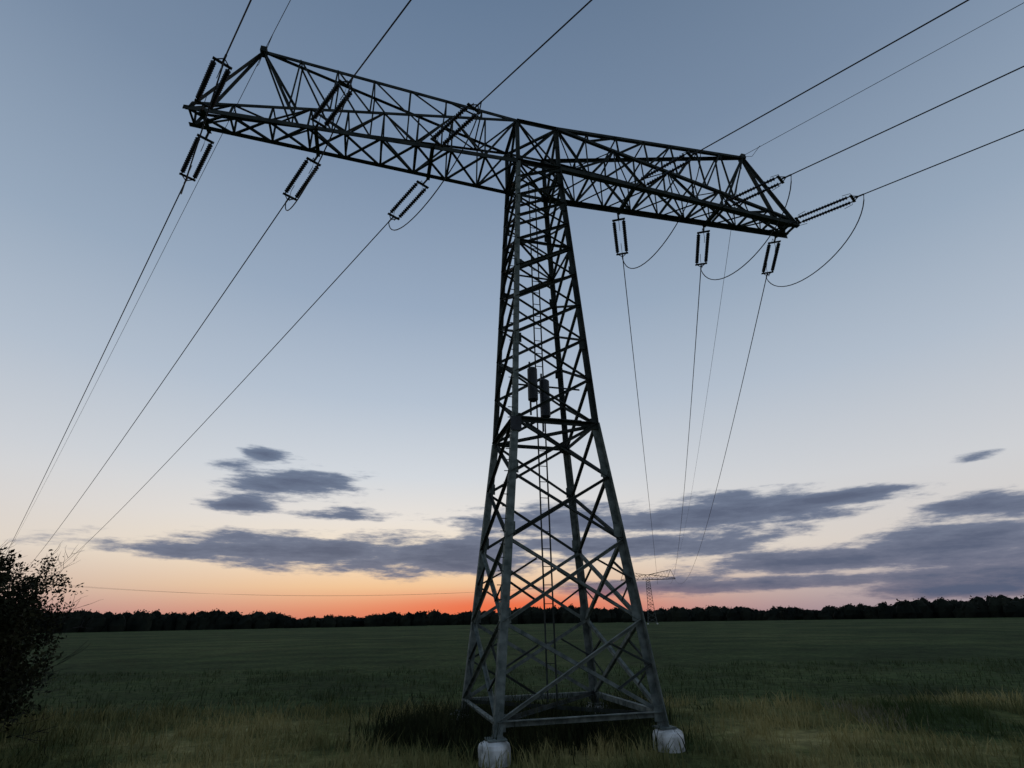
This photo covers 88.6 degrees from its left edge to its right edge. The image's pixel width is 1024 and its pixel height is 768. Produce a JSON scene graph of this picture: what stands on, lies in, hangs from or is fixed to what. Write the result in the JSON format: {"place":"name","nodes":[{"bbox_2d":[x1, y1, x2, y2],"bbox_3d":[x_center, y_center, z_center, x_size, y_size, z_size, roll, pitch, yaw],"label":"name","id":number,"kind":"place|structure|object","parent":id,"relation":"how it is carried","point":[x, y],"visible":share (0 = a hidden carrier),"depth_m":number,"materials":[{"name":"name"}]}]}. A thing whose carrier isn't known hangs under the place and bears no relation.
{"place":"outdoors","nodes":[
{"label":"outdoors","id":0,"kind":"place"},
{"bbox_2d":[0,617,1023,767],"bbox_3d":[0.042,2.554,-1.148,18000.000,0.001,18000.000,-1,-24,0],"label":"field ground","id":1,"kind":"structure","parent":0,"point":[692,644],"depth_m":31.67,"materials":[{"name":"green plant"}]},
{"bbox_2d":[11,574,64,594],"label":"lattice electricity pylon","id":2,"kind":"object","parent":1,"relation":"on","point":[46,580],"visible":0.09,"depth_m":217.62,"materials":[{"name":"metal"}]},
{"bbox_2d":[0,539,80,739],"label":"hawthorn bush","id":3,"kind":"object","parent":1,"relation":"on","point":[2,558],"visible":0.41,"depth_m":14.04,"materials":[{"name":"green plant"}]},
{"bbox_2d":[0,549,90,756],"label":"hawthorn bush","id":4,"kind":"object","parent":1,"relation":"on","point":[12,615],"visible":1,"depth_m":11.32,"materials":[{"name":"green plant"}]},
{"bbox_2d":[1,543,102,714],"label":"hawthorn bush","id":5,"kind":"object","parent":1,"relation":"on","point":[49,628],"visible":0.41,"depth_m":17.78,"materials":[{"name":"green plant"}]},
{"bbox_2d":[179,35,863,767],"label":"lattice electricity pylon","id":6,"kind":"object","parent":1,"relation":"on","point":[513,427],"visible":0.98,"depth_m":18.31,"materials":[{"name":"metal"}]},
{"bbox_2d":[6,186,387,576],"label":"overhead conductors","id":7,"kind":"object","parent":6,"relation":"attached to","point":[182,352],"visible":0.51,"depth_m":29.28,"materials":[{"name":"metal"}]},
{"bbox_2d":[7,0,1022,569],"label":"overhead earth wires","id":8,"kind":"object","parent":6,"relation":"hanging from","point":[729,240],"visible":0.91,"depth_m":24.73,"materials":[{"name":"metal"}]},
{"bbox_2d":[226,0,1023,193],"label":"overhead conductors","id":9,"kind":"object","parent":6,"relation":"attached to","point":[407,4],"visible":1,"depth_m":16.49,"materials":[{"name":"metal"}]},
{"bbox_2d":[623,262,765,583],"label":"overhead conductors","id":10,"kind":"object","parent":6,"relation":"attached to","point":[691,395],"visible":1,"depth_m":35.64,"materials":[{"name":"metal"}]},
{"bbox_2d":[23,594,1023,632],"bbox_3d":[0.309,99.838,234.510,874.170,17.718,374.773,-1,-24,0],"label":"distant treeline","id":11,"kind":"object","parent":1,"relation":"on","point":[999,606],"visible":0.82,"depth_m":327.72,"materials":[{"name":"green plant"}]},
{"bbox_2d":[336,677,711,766],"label":"tall weeds","id":12,"kind":"object","parent":1,"relation":"on","point":[407,726],"visible":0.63,"depth_m":13.08,"materials":[{"name":"green plant"}]},
{"bbox_2d":[621,570,675,623],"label":"lattice electricity pylon","id":13,"kind":"object","parent":1,"relation":"on","point":[649,579],"visible":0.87,"depth_m":244.85,"materials":[{"name":"metal"}]},
{"bbox_2d":[74,581,623,595],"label":"overhead conductors","id":14,"kind":"object","parent":13,"relation":"attached to","point":[317,595],"visible":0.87,"depth_m":226.91,"materials":[{"name":"metal"}]},
{"bbox_2d":[816,694,929,733],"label":"dry grass","id":15,"kind":"structure","parent":1,"relation":"on","point":[864,711],"depth_m":15.29,"materials":[{"name":"beige plant"}]},
{"bbox_2d":[0,685,1023,767],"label":"verge grass","id":16,"kind":"structure","parent":0,"point":[19,760],"depth_m":13.04,"materials":[{"name":"green plant"}]},
{"bbox_2d":[0,0,1023,618],"label":"sky","id":17,"kind":"structure","parent":0,"point":[874,455],"materials":[{"name":"blue"}]}
]}

